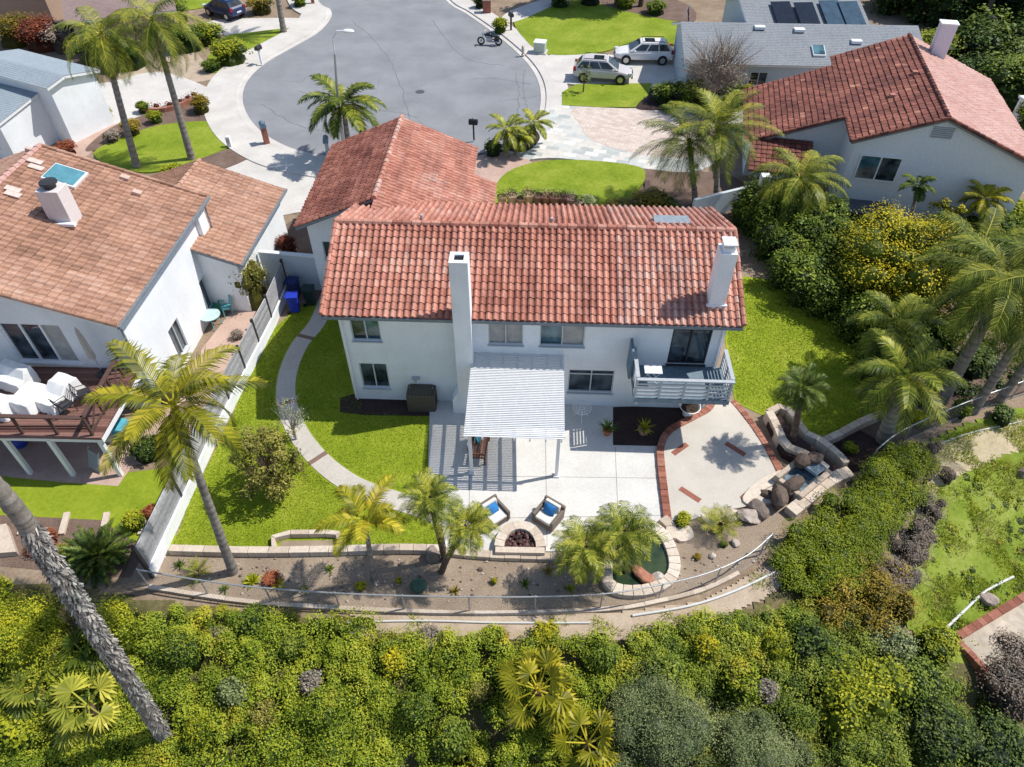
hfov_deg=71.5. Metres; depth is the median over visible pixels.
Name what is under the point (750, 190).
hedge
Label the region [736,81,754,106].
bush
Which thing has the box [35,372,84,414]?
covered furniture
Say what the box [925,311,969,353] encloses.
bush
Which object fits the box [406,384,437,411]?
barbecue
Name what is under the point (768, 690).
bush
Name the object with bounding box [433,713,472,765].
bush
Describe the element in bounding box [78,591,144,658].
bush
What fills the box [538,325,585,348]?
window
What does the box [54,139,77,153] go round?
bush
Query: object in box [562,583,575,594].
plant
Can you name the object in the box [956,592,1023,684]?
concrete pad
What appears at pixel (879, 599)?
hedge
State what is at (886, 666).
bush
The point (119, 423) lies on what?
deck box
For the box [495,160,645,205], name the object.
lawn
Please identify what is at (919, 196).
palm tree
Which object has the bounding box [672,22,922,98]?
house
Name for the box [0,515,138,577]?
garden bed
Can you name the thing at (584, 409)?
bistro table
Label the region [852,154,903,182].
window
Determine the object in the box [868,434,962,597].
dry shrub
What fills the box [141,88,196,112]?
brick planter
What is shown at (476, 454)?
bench
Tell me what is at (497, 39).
motorcycle
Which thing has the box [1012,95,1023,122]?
gate pillar
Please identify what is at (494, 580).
plant
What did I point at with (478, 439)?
throw pillow
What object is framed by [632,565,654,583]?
boulder
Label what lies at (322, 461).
path
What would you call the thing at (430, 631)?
bush
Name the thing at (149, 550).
garden fence
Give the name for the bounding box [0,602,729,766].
hillside scrub
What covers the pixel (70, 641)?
fan palm
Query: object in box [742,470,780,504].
stone slab
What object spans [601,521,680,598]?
garden pond
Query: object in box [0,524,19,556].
raised bed
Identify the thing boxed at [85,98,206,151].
garden bed
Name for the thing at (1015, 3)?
tree
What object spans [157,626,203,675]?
bush
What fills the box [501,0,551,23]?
path
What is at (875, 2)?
tree
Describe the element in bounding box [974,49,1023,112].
bush
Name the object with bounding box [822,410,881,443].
garden wall
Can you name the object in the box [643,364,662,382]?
folding table
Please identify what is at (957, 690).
hillside scrub
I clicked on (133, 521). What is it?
bush
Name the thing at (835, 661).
bush
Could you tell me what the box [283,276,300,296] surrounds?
wheelie bin
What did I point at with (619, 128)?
driveway
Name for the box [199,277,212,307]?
window
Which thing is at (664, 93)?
bush
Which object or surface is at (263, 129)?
mailbox
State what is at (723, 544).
plant
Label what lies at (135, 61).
bush
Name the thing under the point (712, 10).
ground
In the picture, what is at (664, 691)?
bush
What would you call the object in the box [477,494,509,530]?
armchair
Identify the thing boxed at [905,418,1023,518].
bare bank
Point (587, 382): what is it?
window
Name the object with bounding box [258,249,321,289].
alley wall
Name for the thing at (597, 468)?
patio
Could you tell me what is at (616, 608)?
kerb edging
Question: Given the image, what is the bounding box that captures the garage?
[150,158,287,310]
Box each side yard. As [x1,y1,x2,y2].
[133,283,268,464]
[286,217,321,299]
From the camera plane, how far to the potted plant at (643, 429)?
30.05 m
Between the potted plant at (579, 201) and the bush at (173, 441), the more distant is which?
the potted plant at (579, 201)
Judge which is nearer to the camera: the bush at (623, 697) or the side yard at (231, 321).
the bush at (623, 697)
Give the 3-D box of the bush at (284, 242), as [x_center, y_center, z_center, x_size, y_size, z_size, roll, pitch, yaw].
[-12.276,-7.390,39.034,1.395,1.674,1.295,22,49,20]
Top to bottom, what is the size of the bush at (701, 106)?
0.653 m
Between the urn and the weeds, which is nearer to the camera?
the weeds
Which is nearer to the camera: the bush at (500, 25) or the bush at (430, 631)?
the bush at (430, 631)
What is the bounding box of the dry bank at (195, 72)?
[118,47,215,82]
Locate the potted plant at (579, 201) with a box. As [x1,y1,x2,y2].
[574,193,583,205]
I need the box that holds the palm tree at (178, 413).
[80,338,271,575]
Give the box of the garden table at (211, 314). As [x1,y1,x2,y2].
[200,308,222,330]
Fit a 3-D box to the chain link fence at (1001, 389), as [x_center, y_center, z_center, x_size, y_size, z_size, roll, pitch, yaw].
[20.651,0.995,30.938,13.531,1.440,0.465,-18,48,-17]
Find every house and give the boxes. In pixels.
[0,0,63,21]
[0,49,114,141]
[0,143,212,408]
[61,0,176,48]
[293,114,746,412]
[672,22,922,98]
[742,19,1023,226]
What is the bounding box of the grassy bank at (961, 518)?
[892,408,1023,663]
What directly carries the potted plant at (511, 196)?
on the lawn at (603, 181)
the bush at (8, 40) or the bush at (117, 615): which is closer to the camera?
the bush at (117, 615)
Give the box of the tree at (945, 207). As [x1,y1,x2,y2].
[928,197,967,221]
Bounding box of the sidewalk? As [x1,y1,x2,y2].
[204,0,567,177]
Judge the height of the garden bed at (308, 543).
0.080 m
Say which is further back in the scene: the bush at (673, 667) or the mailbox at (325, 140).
the mailbox at (325, 140)
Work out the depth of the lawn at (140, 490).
28.04 m
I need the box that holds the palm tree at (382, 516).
[314,474,406,582]
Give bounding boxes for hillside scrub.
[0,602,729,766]
[623,598,912,766]
[863,653,1023,766]
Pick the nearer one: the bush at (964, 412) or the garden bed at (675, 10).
the bush at (964, 412)
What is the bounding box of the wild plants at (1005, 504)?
[904,455,1023,645]
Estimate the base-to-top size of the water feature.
1.025 m
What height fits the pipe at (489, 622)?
0.081 m
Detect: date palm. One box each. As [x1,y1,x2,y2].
[397,467,462,560]
[429,500,501,574]
[550,515,622,586]
[584,500,668,574]
[773,363,831,441]
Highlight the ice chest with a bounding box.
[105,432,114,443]
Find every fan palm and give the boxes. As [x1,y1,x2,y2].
[0,649,65,725]
[45,670,125,752]
[56,627,105,675]
[493,644,581,735]
[549,703,620,766]
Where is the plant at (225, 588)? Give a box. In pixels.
[219,585,228,594]
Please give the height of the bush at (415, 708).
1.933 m
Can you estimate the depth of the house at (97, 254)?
29.80 m
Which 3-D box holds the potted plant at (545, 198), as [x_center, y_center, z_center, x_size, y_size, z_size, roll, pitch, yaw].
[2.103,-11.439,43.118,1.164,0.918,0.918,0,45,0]
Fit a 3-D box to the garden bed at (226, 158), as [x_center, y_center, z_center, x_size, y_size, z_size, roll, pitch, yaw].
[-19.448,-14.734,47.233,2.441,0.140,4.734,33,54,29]
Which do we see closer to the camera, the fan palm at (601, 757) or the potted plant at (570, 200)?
the fan palm at (601, 757)
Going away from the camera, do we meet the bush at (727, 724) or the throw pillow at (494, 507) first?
the bush at (727, 724)
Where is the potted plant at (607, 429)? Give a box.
[599,418,618,435]
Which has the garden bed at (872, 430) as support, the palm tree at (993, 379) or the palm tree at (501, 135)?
the palm tree at (993, 379)
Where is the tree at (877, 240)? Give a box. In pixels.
[830,195,999,321]
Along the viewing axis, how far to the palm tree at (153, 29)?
41.45 m
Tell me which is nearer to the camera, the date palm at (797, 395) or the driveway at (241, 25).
the date palm at (797, 395)
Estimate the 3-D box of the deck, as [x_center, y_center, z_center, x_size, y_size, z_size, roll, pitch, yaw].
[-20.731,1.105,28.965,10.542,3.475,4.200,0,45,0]
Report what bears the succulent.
on the gravel bed at (750, 537)
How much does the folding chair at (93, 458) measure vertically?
1.014 m
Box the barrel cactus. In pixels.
[410,577,426,592]
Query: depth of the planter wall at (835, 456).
29.65 m
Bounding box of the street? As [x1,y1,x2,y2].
[243,0,540,156]
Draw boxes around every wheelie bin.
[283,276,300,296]
[284,291,299,314]
[300,284,316,306]
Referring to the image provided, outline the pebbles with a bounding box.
[164,556,754,604]
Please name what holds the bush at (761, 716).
on the ground at (712, 10)
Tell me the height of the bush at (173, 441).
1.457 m
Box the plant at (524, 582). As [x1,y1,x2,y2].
[519,576,530,590]
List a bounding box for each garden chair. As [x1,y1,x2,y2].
[207,300,221,313]
[219,295,233,316]
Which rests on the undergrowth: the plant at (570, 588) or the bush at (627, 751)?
the bush at (627, 751)
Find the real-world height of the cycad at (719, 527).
1.168 m
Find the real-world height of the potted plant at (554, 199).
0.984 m
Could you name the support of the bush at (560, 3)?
on the lawn at (575, 27)
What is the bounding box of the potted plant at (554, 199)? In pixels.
[548,187,562,204]
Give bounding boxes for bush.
[0,11,33,48]
[0,574,20,605]
[0,583,72,679]
[0,700,43,751]
[8,13,57,53]
[21,526,59,556]
[37,20,81,54]
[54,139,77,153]
[56,542,70,561]
[64,31,111,66]
[73,666,114,705]
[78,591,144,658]
[101,128,120,142]
[104,35,146,71]
[116,117,141,136]
[120,507,146,532]
[127,429,162,464]
[135,99,150,113]
[140,503,155,518]
[144,110,163,123]
[155,369,180,406]
[155,422,189,454]
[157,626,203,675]
[160,162,181,171]
[161,20,204,53]
[175,2,188,22]
[178,712,215,751]
[189,93,209,114]
[191,18,227,46]
[199,58,220,72]
[204,35,253,66]
[207,621,228,643]
[213,672,251,710]
[228,253,269,310]
[229,328,243,340]
[232,602,266,639]
[245,0,274,15]
[247,696,278,729]
[253,723,300,766]
[275,232,298,252]
[277,629,310,664]
[291,0,305,6]
[297,668,325,697]
[298,681,349,734]
[350,626,374,644]
[377,643,409,681]
[393,685,437,733]
[417,622,441,646]
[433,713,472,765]
[454,644,485,673]
[469,677,492,708]
[473,0,482,8]
[484,137,501,156]
[491,17,508,34]
[492,629,509,643]
[530,619,561,648]
[551,0,572,7]
[580,193,599,205]
[581,0,599,5]
[584,636,621,675]
[590,656,737,766]
[591,734,638,766]
[600,197,639,207]
[603,683,649,720]
[616,0,636,9]
[628,186,674,207]
[642,674,677,712]
[643,650,687,688]
[644,0,669,15]
[649,79,679,103]
[659,103,674,112]
[661,193,684,207]
[673,76,709,108]
[675,510,691,527]
[688,627,722,664]
[692,103,708,115]
[698,704,720,745]
[710,712,746,753]
[711,700,811,766]
[714,76,744,108]
[714,655,762,708]
[730,199,747,227]
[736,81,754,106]
[744,703,776,737]
[756,678,779,708]
[758,624,793,661]
[771,698,824,748]
[782,728,820,766]
[786,613,834,662]
[806,644,857,695]
[811,648,903,742]
[842,440,859,455]
[850,652,917,708]
[861,614,922,663]
[882,441,902,456]
[891,649,953,717]
[898,694,981,766]
[908,409,933,429]
[915,620,964,664]
[921,27,966,56]
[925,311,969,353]
[951,397,973,419]
[952,47,1001,74]
[954,702,1023,766]
[956,343,995,379]
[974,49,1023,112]
[974,647,1023,723]
[990,402,1016,426]
[991,626,1023,662]
[1009,195,1023,221]
[1013,98,1023,130]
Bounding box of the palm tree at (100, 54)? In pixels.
[51,5,153,168]
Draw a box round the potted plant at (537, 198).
[532,187,544,204]
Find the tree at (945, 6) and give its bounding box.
[912,0,962,18]
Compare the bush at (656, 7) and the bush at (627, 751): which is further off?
the bush at (656, 7)
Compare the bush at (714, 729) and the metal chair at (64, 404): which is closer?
the bush at (714, 729)
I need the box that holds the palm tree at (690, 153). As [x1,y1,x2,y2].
[628,104,746,203]
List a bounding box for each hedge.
[729,173,852,243]
[734,184,940,386]
[762,438,944,606]
[805,543,924,636]
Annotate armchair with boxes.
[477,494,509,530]
[532,495,565,531]
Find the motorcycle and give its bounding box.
[477,29,501,45]
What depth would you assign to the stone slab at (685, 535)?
26.67 m
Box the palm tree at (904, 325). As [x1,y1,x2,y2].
[845,290,954,371]
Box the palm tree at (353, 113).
[298,73,387,140]
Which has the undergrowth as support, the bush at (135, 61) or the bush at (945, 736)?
the bush at (945, 736)
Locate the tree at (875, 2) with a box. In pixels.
[866,0,883,9]
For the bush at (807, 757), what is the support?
on the ground at (712, 10)
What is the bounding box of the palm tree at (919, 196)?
[897,174,937,220]
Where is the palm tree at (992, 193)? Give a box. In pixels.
[958,179,1015,231]
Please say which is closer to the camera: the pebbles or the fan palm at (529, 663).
the fan palm at (529, 663)
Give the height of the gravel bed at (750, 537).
0.060 m
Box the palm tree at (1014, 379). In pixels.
[994,263,1023,404]
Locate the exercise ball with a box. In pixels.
[11,441,27,448]
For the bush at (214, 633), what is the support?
on the undergrowth
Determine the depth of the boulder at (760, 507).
27.17 m
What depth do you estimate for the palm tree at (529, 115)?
47.27 m
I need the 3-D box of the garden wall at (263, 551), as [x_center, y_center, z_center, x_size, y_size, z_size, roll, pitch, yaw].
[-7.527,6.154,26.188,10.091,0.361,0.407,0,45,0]
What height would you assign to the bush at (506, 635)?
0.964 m
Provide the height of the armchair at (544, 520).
0.811 m
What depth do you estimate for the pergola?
27.93 m
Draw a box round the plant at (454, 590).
[449,584,460,595]
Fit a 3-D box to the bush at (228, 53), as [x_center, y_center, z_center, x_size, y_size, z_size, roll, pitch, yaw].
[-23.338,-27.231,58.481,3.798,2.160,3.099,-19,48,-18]
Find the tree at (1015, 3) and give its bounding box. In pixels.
[955,0,1023,11]
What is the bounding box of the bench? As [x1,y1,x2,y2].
[467,423,489,465]
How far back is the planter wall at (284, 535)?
26.55 m
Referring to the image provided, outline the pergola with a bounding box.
[463,353,564,477]
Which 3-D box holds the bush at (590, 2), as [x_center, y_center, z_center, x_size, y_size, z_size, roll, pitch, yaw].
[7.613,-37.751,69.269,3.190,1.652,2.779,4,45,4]
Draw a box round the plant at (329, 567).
[324,564,333,572]
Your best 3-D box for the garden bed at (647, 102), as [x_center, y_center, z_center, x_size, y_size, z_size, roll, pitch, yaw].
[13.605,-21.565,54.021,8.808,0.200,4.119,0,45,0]
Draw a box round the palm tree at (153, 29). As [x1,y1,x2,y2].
[105,0,209,159]
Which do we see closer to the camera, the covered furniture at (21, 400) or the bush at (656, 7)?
the covered furniture at (21, 400)
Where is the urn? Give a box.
[679,404,700,416]
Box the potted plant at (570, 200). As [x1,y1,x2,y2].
[564,188,579,205]
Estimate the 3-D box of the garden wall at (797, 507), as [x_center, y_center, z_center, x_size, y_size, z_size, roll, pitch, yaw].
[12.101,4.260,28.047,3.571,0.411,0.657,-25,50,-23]
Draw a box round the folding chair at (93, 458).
[87,446,100,473]
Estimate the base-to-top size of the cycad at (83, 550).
1.544 m
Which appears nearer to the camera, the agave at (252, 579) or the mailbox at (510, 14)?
the agave at (252, 579)
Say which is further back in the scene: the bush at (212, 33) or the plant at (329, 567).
the bush at (212, 33)
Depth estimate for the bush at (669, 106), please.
52.11 m
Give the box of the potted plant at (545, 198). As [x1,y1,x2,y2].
[539,188,553,203]
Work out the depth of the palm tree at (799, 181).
38.59 m
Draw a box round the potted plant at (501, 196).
[496,189,506,203]
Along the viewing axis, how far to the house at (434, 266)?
28.99 m
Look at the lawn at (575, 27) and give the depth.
64.57 m
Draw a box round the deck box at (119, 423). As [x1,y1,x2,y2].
[111,418,130,438]
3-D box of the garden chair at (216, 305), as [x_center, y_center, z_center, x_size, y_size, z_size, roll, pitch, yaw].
[-15.013,-4.029,35.837,0.566,1.016,0.593,-7,45,-7]
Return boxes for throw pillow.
[474,437,480,443]
[487,501,498,514]
[543,502,555,516]
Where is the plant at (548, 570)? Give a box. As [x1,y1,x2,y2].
[540,564,553,576]
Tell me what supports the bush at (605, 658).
on the undergrowth
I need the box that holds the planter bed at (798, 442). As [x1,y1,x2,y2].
[766,415,837,475]
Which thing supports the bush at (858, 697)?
on the undergrowth
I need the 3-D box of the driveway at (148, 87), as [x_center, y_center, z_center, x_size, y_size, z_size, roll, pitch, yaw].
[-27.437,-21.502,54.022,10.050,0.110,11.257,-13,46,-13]
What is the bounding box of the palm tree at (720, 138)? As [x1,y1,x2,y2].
[663,88,783,193]
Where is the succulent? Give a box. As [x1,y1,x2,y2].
[262,569,282,586]
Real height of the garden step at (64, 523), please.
0.120 m
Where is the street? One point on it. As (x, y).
(434, 65)
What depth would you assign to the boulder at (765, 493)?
27.84 m
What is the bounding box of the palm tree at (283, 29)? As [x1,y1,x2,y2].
[276,0,286,32]
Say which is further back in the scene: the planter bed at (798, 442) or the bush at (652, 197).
the bush at (652, 197)
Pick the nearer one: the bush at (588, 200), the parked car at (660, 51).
the bush at (588, 200)
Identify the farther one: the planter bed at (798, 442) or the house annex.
the house annex
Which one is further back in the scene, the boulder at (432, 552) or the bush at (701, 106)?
the bush at (701, 106)
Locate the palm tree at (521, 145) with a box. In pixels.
[504,125,536,154]
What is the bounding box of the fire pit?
[494,520,545,555]
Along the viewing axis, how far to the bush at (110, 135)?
48.74 m
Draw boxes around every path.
[73,123,118,156]
[276,292,441,523]
[350,567,784,639]
[474,152,530,182]
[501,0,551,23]
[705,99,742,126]
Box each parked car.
[202,0,245,20]
[573,52,632,84]
[613,36,673,64]
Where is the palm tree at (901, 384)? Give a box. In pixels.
[842,327,967,444]
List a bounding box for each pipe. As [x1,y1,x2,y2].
[346,620,589,623]
[632,570,775,616]
[942,421,1021,443]
[948,576,1014,625]
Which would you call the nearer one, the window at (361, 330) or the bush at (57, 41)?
the window at (361, 330)
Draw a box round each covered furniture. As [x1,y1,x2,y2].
[0,358,40,393]
[0,393,14,422]
[8,381,45,414]
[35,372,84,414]
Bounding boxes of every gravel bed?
[140,505,786,609]
[613,406,684,445]
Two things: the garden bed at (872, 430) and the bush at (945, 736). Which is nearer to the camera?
the bush at (945, 736)
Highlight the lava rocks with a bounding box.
[504,531,535,546]
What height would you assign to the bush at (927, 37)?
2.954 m
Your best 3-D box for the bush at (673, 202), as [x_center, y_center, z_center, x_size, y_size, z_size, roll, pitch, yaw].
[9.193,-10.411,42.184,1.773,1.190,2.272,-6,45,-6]
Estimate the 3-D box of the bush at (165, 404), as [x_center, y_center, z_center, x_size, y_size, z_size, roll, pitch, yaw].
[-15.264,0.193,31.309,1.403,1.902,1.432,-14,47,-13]
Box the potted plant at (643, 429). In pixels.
[635,417,653,435]
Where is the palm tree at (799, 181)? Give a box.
[749,147,851,226]
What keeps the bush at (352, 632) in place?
on the undergrowth
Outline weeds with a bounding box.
[403,567,770,637]
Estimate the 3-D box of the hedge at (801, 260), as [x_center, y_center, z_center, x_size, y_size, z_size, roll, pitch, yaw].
[16.493,-5.953,36.910,7.635,3.394,16.169,0,45,0]
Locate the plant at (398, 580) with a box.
[395,577,401,584]
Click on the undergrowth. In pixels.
(782, 597)
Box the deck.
[0,359,141,476]
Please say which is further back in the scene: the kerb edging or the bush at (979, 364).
the bush at (979, 364)
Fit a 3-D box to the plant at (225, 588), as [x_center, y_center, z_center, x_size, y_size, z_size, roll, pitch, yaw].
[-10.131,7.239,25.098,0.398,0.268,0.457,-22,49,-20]
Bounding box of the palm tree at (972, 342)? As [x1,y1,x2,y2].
[911,230,1023,405]
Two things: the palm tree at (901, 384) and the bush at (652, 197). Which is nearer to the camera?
the palm tree at (901, 384)
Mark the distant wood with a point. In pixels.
(998, 29)
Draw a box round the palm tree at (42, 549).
[0,476,174,742]
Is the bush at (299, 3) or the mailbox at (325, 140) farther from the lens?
the bush at (299, 3)
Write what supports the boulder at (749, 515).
on the gravel bed at (750, 537)
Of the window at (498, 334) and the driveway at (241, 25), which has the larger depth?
the driveway at (241, 25)
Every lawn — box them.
[0,456,178,542]
[94,121,227,172]
[169,390,243,547]
[174,302,437,546]
[177,0,210,10]
[207,28,288,72]
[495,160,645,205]
[514,0,677,54]
[562,83,651,107]
[725,276,892,436]
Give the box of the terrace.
[656,400,781,521]
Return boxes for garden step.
[58,512,70,535]
[100,512,110,527]
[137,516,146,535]
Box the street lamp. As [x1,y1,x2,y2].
[332,29,353,140]
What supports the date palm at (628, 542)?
on the gravel bed at (750, 537)
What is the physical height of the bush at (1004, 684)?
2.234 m
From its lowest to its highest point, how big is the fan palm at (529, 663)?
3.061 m
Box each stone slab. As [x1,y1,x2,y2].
[676,526,693,542]
[701,508,738,527]
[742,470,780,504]
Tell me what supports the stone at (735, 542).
on the gravel bed at (750, 537)
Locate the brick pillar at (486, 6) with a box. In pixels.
[482,0,490,12]
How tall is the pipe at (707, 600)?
0.106 m
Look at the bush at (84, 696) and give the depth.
23.05 m
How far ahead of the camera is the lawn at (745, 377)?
33.68 m
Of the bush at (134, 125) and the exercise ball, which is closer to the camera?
the exercise ball
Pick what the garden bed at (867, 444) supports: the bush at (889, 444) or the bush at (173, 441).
the bush at (889, 444)
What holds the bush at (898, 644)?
on the undergrowth
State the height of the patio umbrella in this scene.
2.521 m
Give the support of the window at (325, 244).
in the house at (434, 266)
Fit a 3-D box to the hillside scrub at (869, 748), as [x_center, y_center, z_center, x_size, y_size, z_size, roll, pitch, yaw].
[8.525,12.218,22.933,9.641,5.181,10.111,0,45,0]
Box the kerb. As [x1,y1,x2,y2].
[234,0,548,158]
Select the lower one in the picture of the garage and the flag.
the garage
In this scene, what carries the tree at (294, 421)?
on the lawn at (402, 473)
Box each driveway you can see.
[99,72,205,123]
[208,18,298,35]
[226,160,315,215]
[509,106,734,171]
[543,53,677,88]
[571,107,724,157]
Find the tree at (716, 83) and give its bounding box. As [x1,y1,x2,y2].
[674,23,765,107]
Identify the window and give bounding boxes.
[168,319,190,359]
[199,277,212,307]
[322,241,329,259]
[349,320,382,343]
[359,363,391,389]
[487,324,523,347]
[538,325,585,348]
[566,370,614,395]
[748,72,768,86]
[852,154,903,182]
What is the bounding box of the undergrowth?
[0,575,1023,766]
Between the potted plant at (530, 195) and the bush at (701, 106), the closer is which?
the potted plant at (530, 195)
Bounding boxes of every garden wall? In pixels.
[168,544,439,556]
[446,547,579,562]
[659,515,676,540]
[692,173,770,213]
[784,466,853,519]
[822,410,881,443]
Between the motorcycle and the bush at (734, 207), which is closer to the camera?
the bush at (734, 207)
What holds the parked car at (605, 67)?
on the driveway at (558, 68)
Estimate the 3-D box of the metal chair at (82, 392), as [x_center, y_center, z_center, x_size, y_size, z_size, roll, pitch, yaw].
[-16.960,0.356,28.021,0.568,0.914,0.480,-22,49,-21]
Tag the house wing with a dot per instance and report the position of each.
(805, 11)
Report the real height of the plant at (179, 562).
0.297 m
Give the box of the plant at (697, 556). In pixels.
[693,552,701,560]
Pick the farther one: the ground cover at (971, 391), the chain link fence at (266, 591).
the ground cover at (971, 391)
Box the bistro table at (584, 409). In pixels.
[573,401,591,424]
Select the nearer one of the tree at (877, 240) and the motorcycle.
the tree at (877, 240)
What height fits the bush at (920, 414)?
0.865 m
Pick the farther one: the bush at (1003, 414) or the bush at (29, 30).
the bush at (29, 30)
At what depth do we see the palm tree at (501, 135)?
46.09 m
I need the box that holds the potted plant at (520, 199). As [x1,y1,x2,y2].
[515,190,526,204]
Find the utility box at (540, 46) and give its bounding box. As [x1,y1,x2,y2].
[532,39,547,54]
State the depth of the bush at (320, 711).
22.19 m
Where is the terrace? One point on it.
(708, 455)
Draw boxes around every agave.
[241,572,261,589]
[270,576,284,590]
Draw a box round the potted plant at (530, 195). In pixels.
[519,184,534,204]
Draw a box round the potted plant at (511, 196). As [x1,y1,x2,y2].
[505,186,517,204]
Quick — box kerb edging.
[148,570,739,615]
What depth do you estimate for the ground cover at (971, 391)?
32.57 m
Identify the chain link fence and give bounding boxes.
[136,533,772,610]
[867,380,1023,465]
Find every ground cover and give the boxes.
[854,313,1023,413]
[929,209,1023,323]
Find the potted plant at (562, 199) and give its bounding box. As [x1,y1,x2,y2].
[557,188,569,204]
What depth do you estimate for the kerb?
58.16 m
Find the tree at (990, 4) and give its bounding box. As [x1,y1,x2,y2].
[983,0,995,15]
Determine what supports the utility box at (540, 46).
on the sidewalk
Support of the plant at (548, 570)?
on the gravel bed at (750, 537)
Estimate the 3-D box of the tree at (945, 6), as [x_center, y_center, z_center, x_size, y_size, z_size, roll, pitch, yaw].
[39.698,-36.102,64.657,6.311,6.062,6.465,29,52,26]
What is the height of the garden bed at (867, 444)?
0.070 m
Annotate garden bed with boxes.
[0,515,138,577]
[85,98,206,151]
[190,149,246,168]
[280,540,335,546]
[340,394,429,415]
[477,130,539,155]
[599,0,695,21]
[631,168,744,219]
[636,89,680,109]
[833,430,885,471]
[861,344,1023,443]
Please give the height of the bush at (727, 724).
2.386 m
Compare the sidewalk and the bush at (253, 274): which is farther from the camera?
the sidewalk
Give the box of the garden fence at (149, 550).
[131,259,287,577]
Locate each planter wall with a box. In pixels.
[271,529,341,545]
[763,410,809,455]
[766,403,849,468]
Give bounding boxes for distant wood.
[870,0,1023,102]
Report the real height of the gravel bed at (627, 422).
0.106 m
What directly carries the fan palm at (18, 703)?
on the undergrowth
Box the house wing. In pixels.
[722,0,869,24]
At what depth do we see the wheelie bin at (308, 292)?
35.97 m
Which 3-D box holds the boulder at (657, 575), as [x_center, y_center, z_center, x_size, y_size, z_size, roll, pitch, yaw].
[5.095,6.938,25.377,0.652,0.463,0.418,-22,49,-20]
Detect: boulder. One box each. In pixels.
[425,545,439,563]
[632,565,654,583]
[651,571,664,580]
[736,509,760,523]
[746,498,769,519]
[760,489,770,498]
[770,483,788,509]
[782,475,804,499]
[980,592,998,605]
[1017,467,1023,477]
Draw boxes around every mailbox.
[254,44,262,63]
[258,120,269,144]
[323,135,328,154]
[468,118,477,139]
[508,11,513,29]
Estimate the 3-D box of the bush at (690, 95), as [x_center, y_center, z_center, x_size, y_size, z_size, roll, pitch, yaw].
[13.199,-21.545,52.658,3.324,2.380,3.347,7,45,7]
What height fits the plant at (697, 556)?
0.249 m
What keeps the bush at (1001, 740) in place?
on the undergrowth
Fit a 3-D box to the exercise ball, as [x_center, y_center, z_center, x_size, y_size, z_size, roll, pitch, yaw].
[-20.607,2.403,29.673,0.682,0.678,0.680,0,45,0]
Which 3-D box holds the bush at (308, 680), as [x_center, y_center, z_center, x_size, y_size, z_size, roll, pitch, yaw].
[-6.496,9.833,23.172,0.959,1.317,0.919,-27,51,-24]
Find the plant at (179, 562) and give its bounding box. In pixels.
[173,558,184,568]
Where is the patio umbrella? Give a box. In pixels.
[75,327,110,378]
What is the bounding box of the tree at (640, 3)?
[638,0,643,6]
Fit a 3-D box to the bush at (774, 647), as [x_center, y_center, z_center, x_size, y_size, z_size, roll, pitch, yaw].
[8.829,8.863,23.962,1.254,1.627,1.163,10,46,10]
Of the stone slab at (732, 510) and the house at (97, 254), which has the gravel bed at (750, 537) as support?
the stone slab at (732, 510)
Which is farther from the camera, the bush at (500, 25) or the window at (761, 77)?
the bush at (500, 25)
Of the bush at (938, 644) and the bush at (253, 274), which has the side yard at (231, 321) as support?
the bush at (253, 274)
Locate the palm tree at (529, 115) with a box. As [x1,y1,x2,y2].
[514,108,553,146]
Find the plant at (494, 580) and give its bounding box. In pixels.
[491,577,497,584]
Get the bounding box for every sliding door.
[0,322,82,365]
[665,329,712,366]
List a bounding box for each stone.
[708,552,715,558]
[731,539,740,546]
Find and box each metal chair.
[48,396,77,414]
[68,383,90,405]
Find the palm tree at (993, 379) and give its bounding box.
[957,236,1023,415]
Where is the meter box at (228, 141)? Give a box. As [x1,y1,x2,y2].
[225,136,231,146]
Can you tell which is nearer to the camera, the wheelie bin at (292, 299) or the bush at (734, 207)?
the wheelie bin at (292, 299)
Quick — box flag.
[683,4,688,21]
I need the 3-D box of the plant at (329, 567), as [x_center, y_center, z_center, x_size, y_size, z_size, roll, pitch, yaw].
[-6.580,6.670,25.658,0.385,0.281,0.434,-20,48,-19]
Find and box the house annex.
[0,83,59,158]
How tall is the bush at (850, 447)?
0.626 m
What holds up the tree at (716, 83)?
on the ground at (712, 10)
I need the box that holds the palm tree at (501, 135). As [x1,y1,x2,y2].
[485,113,527,156]
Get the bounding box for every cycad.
[57,517,136,588]
[179,557,211,586]
[697,503,742,541]
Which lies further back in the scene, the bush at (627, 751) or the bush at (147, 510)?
the bush at (147, 510)
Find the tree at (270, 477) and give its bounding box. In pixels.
[225,416,309,501]
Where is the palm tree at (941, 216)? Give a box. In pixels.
[899,207,1023,324]
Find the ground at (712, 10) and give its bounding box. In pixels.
[0,0,1023,639]
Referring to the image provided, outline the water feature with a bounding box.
[773,451,832,500]
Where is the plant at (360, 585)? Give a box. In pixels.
[353,580,366,591]
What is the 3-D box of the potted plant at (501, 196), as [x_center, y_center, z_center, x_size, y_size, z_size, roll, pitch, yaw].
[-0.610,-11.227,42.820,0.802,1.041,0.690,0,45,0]
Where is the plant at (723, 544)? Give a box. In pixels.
[719,540,728,547]
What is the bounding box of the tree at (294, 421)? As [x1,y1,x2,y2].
[268,395,314,439]
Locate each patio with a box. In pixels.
[0,440,135,485]
[428,401,662,551]
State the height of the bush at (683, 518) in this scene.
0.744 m

